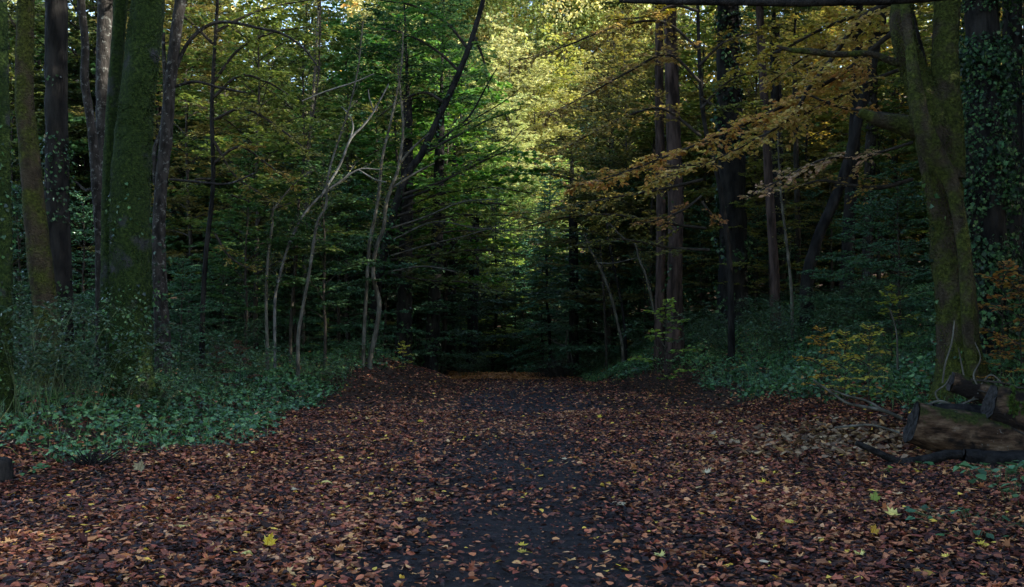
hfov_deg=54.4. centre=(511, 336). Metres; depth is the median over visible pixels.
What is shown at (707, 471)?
fallen leaf
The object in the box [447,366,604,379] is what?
dry leaf drift
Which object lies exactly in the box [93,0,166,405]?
mossy tree
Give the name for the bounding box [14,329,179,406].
bramble bush
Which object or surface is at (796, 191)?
tree
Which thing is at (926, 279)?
holly bush
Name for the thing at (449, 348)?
tree
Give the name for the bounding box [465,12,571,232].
tall tree
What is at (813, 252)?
tree
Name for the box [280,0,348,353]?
sapling
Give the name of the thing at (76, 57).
tall tree
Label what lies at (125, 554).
fallen leaf
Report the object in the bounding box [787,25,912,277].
maple tree
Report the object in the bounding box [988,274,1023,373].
sapling
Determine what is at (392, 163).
maple tree
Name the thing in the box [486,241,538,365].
holly bush
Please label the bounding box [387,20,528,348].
tall tree
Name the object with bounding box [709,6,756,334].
tree
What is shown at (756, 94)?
beech tree
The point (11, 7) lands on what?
tall tree
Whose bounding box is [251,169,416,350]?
holly bush
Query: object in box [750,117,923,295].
holly bush
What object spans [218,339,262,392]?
sapling
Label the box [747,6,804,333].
tree
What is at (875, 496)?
fallen leaf
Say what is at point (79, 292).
holly bush
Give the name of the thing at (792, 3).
oak tree
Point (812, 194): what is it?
holly bush
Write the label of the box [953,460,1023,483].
herb plant
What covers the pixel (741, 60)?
tall tree
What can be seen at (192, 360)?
bramble bush
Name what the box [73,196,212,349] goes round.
holly bush
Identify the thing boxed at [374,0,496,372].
tree
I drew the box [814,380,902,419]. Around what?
fallen twig
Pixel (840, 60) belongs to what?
beech tree
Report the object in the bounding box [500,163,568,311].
tall tree
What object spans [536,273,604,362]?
holly bush
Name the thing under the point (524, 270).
conifer tree
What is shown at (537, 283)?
beech tree
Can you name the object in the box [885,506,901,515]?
fallen leaf
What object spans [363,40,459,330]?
tall tree
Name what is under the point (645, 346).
bramble bush
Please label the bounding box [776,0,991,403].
mossy tree
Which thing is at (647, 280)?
sapling
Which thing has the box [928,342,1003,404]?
dead root
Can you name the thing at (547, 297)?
conifer tree
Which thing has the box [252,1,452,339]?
maple tree
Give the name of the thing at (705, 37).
maple tree
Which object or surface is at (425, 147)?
leaning tree
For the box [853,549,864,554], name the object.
fallen leaf
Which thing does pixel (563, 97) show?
tall tree
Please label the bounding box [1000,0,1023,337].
tree
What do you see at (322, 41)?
tall tree
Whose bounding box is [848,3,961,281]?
beech tree
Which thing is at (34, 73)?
tall tree
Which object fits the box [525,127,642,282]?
tall tree
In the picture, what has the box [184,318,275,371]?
bramble bush
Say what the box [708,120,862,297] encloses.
holly bush
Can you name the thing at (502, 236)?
tall tree
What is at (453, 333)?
holly bush
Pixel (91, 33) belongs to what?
tall tree
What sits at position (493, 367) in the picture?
conifer tree
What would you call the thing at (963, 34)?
maple tree
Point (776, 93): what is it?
tree
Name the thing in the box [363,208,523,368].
holly bush
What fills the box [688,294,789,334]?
bramble bush
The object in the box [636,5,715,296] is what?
tall tree
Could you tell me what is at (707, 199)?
holly bush
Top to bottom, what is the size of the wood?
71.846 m
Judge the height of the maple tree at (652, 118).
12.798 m
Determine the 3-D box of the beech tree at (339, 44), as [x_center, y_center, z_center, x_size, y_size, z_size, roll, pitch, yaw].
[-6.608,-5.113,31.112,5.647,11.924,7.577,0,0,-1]
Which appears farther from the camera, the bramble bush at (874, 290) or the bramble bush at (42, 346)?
the bramble bush at (874, 290)
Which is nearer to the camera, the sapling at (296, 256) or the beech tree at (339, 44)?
the sapling at (296, 256)
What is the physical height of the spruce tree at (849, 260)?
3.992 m
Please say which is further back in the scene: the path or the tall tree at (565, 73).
the tall tree at (565, 73)
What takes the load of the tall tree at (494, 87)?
on the ground at (646, 381)
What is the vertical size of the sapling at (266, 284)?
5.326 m
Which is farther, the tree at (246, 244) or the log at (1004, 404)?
the tree at (246, 244)
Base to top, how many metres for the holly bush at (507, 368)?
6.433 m
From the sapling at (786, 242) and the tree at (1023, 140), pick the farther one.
the sapling at (786, 242)
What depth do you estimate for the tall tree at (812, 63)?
45.89 m
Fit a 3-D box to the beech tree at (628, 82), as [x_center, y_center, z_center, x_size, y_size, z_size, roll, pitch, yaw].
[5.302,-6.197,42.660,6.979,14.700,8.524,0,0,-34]
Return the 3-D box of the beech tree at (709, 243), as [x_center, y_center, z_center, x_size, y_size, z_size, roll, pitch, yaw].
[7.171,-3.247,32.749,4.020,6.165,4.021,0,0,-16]
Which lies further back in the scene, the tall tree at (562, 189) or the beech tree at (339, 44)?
the tall tree at (562, 189)
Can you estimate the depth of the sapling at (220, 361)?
18.99 m
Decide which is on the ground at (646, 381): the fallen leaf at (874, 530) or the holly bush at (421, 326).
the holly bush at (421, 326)
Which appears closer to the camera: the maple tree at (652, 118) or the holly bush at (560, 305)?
the maple tree at (652, 118)
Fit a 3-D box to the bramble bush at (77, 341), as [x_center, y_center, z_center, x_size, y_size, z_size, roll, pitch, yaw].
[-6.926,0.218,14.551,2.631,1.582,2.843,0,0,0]
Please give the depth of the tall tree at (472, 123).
92.17 m
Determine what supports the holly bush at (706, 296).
on the ground at (646, 381)
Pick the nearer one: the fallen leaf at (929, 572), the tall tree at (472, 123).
the fallen leaf at (929, 572)
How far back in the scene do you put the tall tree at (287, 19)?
65.92 m
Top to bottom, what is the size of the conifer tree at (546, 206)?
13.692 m
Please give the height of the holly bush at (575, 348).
8.425 m
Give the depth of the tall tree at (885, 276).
57.44 m
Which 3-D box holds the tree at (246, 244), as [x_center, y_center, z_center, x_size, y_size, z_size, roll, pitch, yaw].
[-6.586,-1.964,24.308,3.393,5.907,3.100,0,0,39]
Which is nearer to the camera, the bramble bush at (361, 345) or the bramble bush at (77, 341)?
the bramble bush at (77, 341)
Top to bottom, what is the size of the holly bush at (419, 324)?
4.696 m
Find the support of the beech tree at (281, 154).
on the ground at (646, 381)
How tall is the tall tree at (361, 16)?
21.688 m
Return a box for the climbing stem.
[942,321,963,382]
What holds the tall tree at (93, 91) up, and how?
on the ground at (646, 381)
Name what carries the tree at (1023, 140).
on the ground at (646, 381)
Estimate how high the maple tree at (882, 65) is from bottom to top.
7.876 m
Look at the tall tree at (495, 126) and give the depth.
62.57 m
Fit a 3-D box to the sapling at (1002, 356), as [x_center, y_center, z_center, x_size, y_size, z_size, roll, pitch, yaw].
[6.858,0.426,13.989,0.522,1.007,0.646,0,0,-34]
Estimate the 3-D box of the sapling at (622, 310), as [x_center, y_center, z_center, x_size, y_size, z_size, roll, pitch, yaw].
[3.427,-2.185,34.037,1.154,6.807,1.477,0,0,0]
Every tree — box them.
[0,0,20,417]
[7,0,43,263]
[7,0,91,296]
[8,0,43,268]
[8,0,65,394]
[8,0,89,247]
[8,0,173,321]
[8,18,87,304]
[9,0,89,279]
[9,0,193,322]
[10,17,182,327]
[24,2,238,282]
[29,0,83,383]
[38,9,254,250]
[43,0,161,277]
[68,0,292,338]
[69,0,235,330]
[70,0,104,378]
[81,11,203,281]
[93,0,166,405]
[94,0,112,363]
[151,0,320,375]
[151,0,352,338]
[153,0,277,328]
[154,0,274,327]
[156,0,369,351]
[161,5,237,324]
[164,0,323,372]
[172,135,322,364]
[179,5,360,333]
[208,14,278,332]
[212,0,383,348]
[212,147,346,344]
[220,14,306,323]
[236,30,401,328]
[249,18,309,335]
[250,139,389,367]
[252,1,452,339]
[254,1,379,335]
[273,29,433,340]
[283,14,495,324]
[287,83,486,332]
[308,8,380,325]
[324,5,459,324]
[335,0,477,365]
[345,47,490,349]
[354,24,552,373]
[363,0,564,349]
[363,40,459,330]
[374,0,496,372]
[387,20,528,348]
[414,72,519,241]
[418,17,523,347]
[418,34,501,371]
[438,47,542,225]
[447,115,530,226]
[456,217,547,371]
[457,191,528,371]
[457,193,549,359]
[459,92,568,269]
[460,146,545,358]
[462,253,527,367]
[463,181,488,370]
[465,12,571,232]
[465,140,531,347]
[479,198,520,347]
[479,234,564,371]
[483,227,586,370]
[488,178,543,363]
[491,192,542,340]
[494,40,578,244]
[495,240,546,371]
[497,164,585,367]
[499,23,623,205]
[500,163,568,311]
[502,4,800,366]
[505,192,587,372]
[511,142,583,269]
[515,122,654,362]
[519,55,701,338]
[522,51,635,259]
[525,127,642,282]
[530,14,711,316]
[535,105,599,353]
[537,14,654,347]
[544,200,622,365]
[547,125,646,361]
[555,10,745,342]
[563,3,697,344]
[569,153,578,372]
[585,39,760,262]
[599,0,676,370]
[599,6,715,289]
[613,5,805,318]
[619,0,944,6]
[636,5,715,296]
[644,9,806,279]
[653,9,838,305]
[658,5,686,371]
[664,7,766,293]
[683,160,800,311]
[693,6,907,270]
[705,134,834,314]
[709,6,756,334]
[711,8,785,299]
[739,6,811,299]
[742,7,848,275]
[745,27,840,244]
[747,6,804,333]
[750,6,926,285]
[752,6,835,309]
[757,6,930,257]
[761,6,900,292]
[765,142,904,295]
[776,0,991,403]
[786,3,964,278]
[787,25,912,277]
[793,189,932,325]
[799,2,932,330]
[802,6,862,313]
[815,8,925,291]
[815,160,934,335]
[823,40,928,295]
[840,3,929,274]
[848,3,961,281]
[861,11,877,291]
[878,0,1023,194]
[888,18,1022,212]
[889,5,1002,254]
[915,5,1023,218]
[959,0,1023,360]
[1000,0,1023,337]
[1022,1,1023,309]
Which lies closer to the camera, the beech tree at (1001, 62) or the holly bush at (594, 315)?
the beech tree at (1001, 62)
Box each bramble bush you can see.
[0,296,128,417]
[12,271,98,379]
[13,298,152,406]
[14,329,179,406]
[61,357,236,411]
[62,314,200,369]
[153,334,262,389]
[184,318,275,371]
[216,341,295,380]
[272,351,372,380]
[307,333,400,357]
[557,340,620,371]
[583,351,632,365]
[612,328,691,357]
[623,320,727,350]
[663,309,757,360]
[684,298,719,337]
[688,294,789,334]
[735,299,827,360]
[753,285,845,331]
[782,284,884,335]
[813,292,917,346]
[824,321,935,373]
[831,272,934,337]
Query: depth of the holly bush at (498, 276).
62.66 m
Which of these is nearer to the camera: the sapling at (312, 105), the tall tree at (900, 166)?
the sapling at (312, 105)
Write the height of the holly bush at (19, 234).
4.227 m
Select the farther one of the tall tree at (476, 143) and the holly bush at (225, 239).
the tall tree at (476, 143)
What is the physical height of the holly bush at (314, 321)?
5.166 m
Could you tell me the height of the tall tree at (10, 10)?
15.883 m
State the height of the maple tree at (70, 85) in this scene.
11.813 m
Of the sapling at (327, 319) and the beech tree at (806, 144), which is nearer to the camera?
the sapling at (327, 319)
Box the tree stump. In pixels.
[0,457,13,483]
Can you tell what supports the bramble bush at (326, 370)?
on the ground at (646, 381)
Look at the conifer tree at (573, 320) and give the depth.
40.85 m
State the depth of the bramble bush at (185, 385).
15.92 m
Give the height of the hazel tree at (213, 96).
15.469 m
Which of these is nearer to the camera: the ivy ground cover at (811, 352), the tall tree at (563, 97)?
the ivy ground cover at (811, 352)
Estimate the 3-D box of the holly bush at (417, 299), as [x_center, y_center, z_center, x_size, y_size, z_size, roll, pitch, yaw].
[-7.075,-4.058,40.775,8.889,10.283,9.520,0,0,-36]
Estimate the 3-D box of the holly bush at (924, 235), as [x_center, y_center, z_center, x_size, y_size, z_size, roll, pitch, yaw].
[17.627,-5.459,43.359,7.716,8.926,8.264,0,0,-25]
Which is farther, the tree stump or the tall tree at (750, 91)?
the tall tree at (750, 91)
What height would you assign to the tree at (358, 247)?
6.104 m
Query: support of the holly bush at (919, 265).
on the ground at (646, 381)
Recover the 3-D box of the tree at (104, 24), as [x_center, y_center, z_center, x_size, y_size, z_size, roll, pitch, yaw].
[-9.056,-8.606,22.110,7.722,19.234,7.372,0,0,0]
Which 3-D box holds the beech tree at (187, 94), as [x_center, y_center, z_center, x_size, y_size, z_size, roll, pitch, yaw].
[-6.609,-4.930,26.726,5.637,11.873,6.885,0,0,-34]
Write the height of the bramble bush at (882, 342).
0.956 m
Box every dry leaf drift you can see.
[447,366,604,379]
[681,401,930,469]
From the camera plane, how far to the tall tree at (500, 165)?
77.62 m
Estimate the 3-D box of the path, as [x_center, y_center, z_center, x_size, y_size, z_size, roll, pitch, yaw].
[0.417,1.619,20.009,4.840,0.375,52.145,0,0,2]
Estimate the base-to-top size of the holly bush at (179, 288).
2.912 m
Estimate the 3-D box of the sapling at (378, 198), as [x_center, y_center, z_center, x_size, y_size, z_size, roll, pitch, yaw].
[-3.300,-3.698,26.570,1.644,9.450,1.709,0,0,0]
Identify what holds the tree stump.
on the ground at (646, 381)
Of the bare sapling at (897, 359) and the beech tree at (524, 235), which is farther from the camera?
the beech tree at (524, 235)
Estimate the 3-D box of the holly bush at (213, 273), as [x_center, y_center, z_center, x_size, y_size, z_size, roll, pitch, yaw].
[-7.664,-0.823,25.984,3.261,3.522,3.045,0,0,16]
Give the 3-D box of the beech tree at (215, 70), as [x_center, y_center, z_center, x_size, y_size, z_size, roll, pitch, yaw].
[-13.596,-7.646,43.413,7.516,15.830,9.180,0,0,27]
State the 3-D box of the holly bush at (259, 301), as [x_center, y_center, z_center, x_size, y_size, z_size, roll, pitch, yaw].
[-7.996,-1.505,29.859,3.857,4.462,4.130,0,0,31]
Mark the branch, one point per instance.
(800, 103)
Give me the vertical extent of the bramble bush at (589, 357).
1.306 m
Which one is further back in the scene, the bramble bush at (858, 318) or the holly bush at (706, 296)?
the holly bush at (706, 296)
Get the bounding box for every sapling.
[198,346,232,387]
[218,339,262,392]
[255,165,317,370]
[264,73,392,366]
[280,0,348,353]
[288,0,332,364]
[296,13,374,381]
[309,318,338,351]
[361,16,411,366]
[362,57,434,368]
[392,340,412,373]
[576,232,635,364]
[593,229,611,371]
[597,180,627,360]
[601,212,654,314]
[627,297,701,394]
[759,95,801,338]
[792,325,845,402]
[817,330,867,404]
[838,323,897,405]
[866,284,919,357]
[888,307,898,369]
[976,259,1023,362]
[976,332,1023,383]
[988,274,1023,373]
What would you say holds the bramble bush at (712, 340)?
on the ground at (646, 381)
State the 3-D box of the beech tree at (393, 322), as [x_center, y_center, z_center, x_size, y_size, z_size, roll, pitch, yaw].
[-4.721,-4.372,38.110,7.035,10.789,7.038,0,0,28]
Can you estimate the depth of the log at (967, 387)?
13.02 m
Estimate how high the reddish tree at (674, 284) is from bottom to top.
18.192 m
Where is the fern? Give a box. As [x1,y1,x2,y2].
[65,448,126,468]
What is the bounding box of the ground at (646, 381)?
[0,91,1023,586]
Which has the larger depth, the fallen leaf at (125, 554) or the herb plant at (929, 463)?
the herb plant at (929, 463)
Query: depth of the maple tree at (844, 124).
35.56 m
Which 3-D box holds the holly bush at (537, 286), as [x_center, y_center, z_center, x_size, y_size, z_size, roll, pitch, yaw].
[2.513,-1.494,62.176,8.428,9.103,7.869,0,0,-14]
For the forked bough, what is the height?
0.375 m
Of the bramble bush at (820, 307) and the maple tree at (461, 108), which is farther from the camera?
the maple tree at (461, 108)
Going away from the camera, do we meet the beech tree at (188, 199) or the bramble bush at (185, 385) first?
the bramble bush at (185, 385)
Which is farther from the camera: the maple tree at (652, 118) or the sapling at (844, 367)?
the maple tree at (652, 118)
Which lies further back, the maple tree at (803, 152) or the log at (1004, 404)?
the maple tree at (803, 152)
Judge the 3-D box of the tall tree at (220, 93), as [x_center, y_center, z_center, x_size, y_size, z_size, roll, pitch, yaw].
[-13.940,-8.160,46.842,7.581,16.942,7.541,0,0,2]
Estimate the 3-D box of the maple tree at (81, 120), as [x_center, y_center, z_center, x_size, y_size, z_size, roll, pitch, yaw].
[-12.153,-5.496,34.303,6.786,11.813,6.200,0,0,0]
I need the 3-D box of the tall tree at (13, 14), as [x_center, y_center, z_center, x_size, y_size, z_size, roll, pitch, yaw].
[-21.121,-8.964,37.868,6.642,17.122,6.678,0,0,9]
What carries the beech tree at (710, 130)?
on the ground at (646, 381)
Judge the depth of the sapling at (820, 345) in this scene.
16.97 m
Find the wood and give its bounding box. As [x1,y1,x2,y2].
[7,0,1022,222]
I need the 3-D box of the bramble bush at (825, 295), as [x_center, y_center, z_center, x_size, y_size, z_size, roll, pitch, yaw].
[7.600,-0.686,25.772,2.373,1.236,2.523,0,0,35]
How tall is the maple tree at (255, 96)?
13.782 m
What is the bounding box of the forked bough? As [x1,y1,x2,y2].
[855,441,962,466]
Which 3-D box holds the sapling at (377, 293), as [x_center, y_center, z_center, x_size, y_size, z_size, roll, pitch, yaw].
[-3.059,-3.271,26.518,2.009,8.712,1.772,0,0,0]
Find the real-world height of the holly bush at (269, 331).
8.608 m
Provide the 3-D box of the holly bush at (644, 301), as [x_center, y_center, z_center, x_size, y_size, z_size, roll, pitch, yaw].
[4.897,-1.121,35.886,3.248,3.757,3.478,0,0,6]
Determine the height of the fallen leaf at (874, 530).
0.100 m
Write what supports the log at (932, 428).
on the ground at (646, 381)
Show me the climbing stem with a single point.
(948, 355)
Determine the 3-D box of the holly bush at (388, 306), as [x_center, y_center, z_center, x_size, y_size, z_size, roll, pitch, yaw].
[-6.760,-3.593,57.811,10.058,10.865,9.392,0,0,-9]
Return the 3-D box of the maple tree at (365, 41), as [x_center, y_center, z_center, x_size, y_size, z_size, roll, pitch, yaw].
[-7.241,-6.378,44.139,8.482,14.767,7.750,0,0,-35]
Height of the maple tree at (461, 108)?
14.274 m
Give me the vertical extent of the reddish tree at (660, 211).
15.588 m
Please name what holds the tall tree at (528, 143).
on the ground at (646, 381)
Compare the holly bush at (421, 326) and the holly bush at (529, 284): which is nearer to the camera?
the holly bush at (421, 326)
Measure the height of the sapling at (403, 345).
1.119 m
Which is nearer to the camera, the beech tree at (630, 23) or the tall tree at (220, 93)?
the beech tree at (630, 23)
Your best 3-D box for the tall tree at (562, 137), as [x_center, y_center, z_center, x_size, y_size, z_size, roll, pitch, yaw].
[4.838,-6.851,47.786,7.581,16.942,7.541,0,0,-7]
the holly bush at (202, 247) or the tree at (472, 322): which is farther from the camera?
the tree at (472, 322)
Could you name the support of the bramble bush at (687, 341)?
on the ground at (646, 381)
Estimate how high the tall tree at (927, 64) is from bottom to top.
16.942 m
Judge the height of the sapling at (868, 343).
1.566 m
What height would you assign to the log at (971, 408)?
0.383 m
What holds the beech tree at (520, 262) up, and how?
on the ground at (646, 381)
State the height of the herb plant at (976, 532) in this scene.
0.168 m
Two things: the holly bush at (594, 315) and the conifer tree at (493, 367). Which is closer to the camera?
the holly bush at (594, 315)
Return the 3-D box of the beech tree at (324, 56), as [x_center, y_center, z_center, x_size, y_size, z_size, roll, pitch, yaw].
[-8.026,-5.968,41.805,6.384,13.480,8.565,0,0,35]
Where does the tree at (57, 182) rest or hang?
on the ground at (646, 381)
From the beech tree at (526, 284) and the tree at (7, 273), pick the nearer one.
the tree at (7, 273)
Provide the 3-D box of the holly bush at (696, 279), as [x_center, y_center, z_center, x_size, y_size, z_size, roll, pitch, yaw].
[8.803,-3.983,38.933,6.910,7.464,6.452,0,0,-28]
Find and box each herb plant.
[12,461,50,475]
[903,504,1023,538]
[915,461,933,464]
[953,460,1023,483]
[988,478,1021,507]
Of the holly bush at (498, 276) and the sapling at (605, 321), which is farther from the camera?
the holly bush at (498, 276)
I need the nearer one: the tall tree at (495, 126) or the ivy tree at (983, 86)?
the ivy tree at (983, 86)
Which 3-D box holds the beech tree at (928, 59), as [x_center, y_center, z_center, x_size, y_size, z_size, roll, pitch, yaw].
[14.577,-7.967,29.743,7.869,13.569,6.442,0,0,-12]
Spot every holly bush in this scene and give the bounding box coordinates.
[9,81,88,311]
[10,96,87,318]
[10,108,91,314]
[11,180,94,368]
[13,190,94,356]
[15,104,212,316]
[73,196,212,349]
[78,130,278,335]
[151,111,358,343]
[152,98,331,342]
[152,237,278,364]
[153,256,234,371]
[179,213,312,352]
[210,179,354,335]
[213,191,383,354]
[226,167,388,340]
[235,107,463,337]
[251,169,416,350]
[259,129,481,355]
[309,197,460,356]
[328,242,465,347]
[331,216,481,358]
[362,265,466,365]
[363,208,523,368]
[414,243,512,362]
[456,225,558,360]
[456,267,560,371]
[456,286,508,370]
[485,254,566,357]
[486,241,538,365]
[495,279,556,370]
[499,242,567,367]
[507,280,602,371]
[510,154,697,370]
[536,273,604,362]
[544,173,694,342]
[545,237,655,358]
[575,136,718,332]
[579,255,648,346]
[603,257,687,349]
[621,151,793,312]
[643,203,764,332]
[654,149,812,317]
[683,156,827,304]
[684,188,764,311]
[703,207,801,324]
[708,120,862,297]
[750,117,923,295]
[759,187,876,301]
[786,93,930,292]
[788,75,933,298]
[821,156,928,285]
[880,152,930,283]
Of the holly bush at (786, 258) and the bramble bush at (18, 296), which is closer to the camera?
the bramble bush at (18, 296)
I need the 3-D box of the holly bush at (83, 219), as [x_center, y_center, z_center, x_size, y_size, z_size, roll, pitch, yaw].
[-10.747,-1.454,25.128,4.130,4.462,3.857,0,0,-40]
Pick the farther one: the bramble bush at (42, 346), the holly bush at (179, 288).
the holly bush at (179, 288)
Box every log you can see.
[903,402,1023,451]
[930,403,980,412]
[946,372,1014,403]
[958,449,1023,467]
[980,384,1023,434]
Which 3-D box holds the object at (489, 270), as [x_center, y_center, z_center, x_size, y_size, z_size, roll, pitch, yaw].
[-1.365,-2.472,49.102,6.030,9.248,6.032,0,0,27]
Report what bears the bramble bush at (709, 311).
on the ground at (646, 381)
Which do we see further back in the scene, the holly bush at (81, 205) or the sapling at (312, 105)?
the holly bush at (81, 205)
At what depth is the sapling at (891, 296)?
18.99 m
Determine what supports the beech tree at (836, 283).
on the ground at (646, 381)
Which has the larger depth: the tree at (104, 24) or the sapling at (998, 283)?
the tree at (104, 24)
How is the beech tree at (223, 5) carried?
on the ground at (646, 381)
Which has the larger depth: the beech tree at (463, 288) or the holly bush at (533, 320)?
the holly bush at (533, 320)
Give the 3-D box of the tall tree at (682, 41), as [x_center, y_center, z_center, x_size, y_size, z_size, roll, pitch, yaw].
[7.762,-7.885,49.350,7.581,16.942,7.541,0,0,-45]
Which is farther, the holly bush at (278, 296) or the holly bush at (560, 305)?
the holly bush at (560, 305)
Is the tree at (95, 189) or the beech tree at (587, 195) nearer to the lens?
the tree at (95, 189)
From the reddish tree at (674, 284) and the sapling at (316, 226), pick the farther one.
the reddish tree at (674, 284)
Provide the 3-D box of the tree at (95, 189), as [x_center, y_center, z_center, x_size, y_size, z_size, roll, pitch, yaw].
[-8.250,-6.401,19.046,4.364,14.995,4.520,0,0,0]
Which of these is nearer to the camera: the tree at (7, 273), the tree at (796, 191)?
the tree at (7, 273)
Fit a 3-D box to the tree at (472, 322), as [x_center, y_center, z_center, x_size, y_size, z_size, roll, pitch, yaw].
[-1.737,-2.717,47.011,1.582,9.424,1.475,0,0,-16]
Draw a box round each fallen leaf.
[114,553,133,562]
[133,459,144,471]
[241,548,252,554]
[263,532,276,547]
[654,550,664,556]
[702,467,711,472]
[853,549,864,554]
[869,491,880,501]
[870,524,879,534]
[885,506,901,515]
[914,569,934,577]
[974,540,988,544]
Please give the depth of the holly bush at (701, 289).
33.63 m
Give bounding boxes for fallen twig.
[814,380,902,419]
[834,424,898,432]
[912,542,975,569]
[998,534,1016,577]
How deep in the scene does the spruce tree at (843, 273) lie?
24.00 m
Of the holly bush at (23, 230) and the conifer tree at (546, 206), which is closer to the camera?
the holly bush at (23, 230)
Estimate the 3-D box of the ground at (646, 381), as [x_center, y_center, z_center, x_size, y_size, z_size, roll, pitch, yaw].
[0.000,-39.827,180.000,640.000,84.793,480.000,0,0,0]
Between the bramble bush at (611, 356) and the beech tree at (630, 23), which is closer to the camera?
the beech tree at (630, 23)
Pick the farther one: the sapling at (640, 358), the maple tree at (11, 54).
the maple tree at (11, 54)
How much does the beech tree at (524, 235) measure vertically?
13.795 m
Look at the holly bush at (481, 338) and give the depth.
56.83 m
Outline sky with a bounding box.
[13,0,1022,90]
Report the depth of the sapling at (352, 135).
24.48 m
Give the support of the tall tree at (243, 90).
on the ground at (646, 381)
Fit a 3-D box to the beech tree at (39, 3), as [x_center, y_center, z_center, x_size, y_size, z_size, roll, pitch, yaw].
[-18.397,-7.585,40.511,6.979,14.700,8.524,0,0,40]
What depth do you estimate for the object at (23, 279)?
36.87 m
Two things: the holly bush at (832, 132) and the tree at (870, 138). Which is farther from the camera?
the holly bush at (832, 132)
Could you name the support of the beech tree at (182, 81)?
on the ground at (646, 381)
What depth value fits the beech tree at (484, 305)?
54.65 m
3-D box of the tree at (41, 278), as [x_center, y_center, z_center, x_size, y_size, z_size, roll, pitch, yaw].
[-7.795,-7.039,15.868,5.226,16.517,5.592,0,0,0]
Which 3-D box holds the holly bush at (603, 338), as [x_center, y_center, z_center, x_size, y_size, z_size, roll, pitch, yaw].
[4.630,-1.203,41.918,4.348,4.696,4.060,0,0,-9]
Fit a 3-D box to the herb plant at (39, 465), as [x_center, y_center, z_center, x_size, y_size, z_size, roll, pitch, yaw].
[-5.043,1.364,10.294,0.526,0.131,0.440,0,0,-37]
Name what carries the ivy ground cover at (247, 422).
on the ground at (646, 381)
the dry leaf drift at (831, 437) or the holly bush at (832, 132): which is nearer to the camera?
the dry leaf drift at (831, 437)
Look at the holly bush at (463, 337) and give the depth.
51.69 m
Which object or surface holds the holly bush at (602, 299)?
on the ground at (646, 381)
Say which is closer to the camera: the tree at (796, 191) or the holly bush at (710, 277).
the tree at (796, 191)
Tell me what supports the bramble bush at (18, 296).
on the ground at (646, 381)
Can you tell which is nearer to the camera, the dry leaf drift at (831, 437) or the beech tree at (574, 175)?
the dry leaf drift at (831, 437)
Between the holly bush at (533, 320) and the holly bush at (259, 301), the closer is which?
the holly bush at (259, 301)
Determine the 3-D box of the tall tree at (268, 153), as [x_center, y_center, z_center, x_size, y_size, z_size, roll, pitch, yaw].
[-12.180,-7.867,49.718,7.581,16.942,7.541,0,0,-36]
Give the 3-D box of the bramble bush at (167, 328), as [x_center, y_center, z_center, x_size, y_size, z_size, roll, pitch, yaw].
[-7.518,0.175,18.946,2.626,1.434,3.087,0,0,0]
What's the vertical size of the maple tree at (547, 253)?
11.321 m
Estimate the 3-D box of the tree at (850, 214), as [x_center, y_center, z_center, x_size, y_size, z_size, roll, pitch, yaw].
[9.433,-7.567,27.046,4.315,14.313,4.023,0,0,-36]
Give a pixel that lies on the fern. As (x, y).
(90, 461)
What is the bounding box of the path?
[224,374,800,586]
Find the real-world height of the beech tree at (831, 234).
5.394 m
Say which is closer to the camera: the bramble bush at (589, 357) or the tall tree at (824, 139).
the bramble bush at (589, 357)
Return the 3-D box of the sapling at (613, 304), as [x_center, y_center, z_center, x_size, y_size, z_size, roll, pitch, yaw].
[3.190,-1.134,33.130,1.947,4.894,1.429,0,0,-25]
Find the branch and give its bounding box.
[564,5,926,204]
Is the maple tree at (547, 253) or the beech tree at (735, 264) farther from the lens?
the maple tree at (547, 253)
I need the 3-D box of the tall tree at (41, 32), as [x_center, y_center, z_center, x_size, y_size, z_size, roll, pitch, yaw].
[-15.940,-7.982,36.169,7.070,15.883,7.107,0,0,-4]
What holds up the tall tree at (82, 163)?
on the ground at (646, 381)
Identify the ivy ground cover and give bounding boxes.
[0,318,422,463]
[559,282,1023,411]
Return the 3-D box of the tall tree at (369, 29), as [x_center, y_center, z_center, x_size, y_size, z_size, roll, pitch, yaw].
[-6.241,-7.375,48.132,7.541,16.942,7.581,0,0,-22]
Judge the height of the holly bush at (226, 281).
9.972 m
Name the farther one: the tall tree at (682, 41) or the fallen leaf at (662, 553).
the tall tree at (682, 41)
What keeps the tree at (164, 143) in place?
on the ground at (646, 381)
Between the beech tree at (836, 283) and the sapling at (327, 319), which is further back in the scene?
the beech tree at (836, 283)
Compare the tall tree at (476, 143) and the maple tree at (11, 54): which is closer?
the maple tree at (11, 54)
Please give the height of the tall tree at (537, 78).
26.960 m
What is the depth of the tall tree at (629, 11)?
57.79 m
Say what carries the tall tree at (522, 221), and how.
on the ground at (646, 381)
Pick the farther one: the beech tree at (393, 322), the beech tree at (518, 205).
the beech tree at (518, 205)

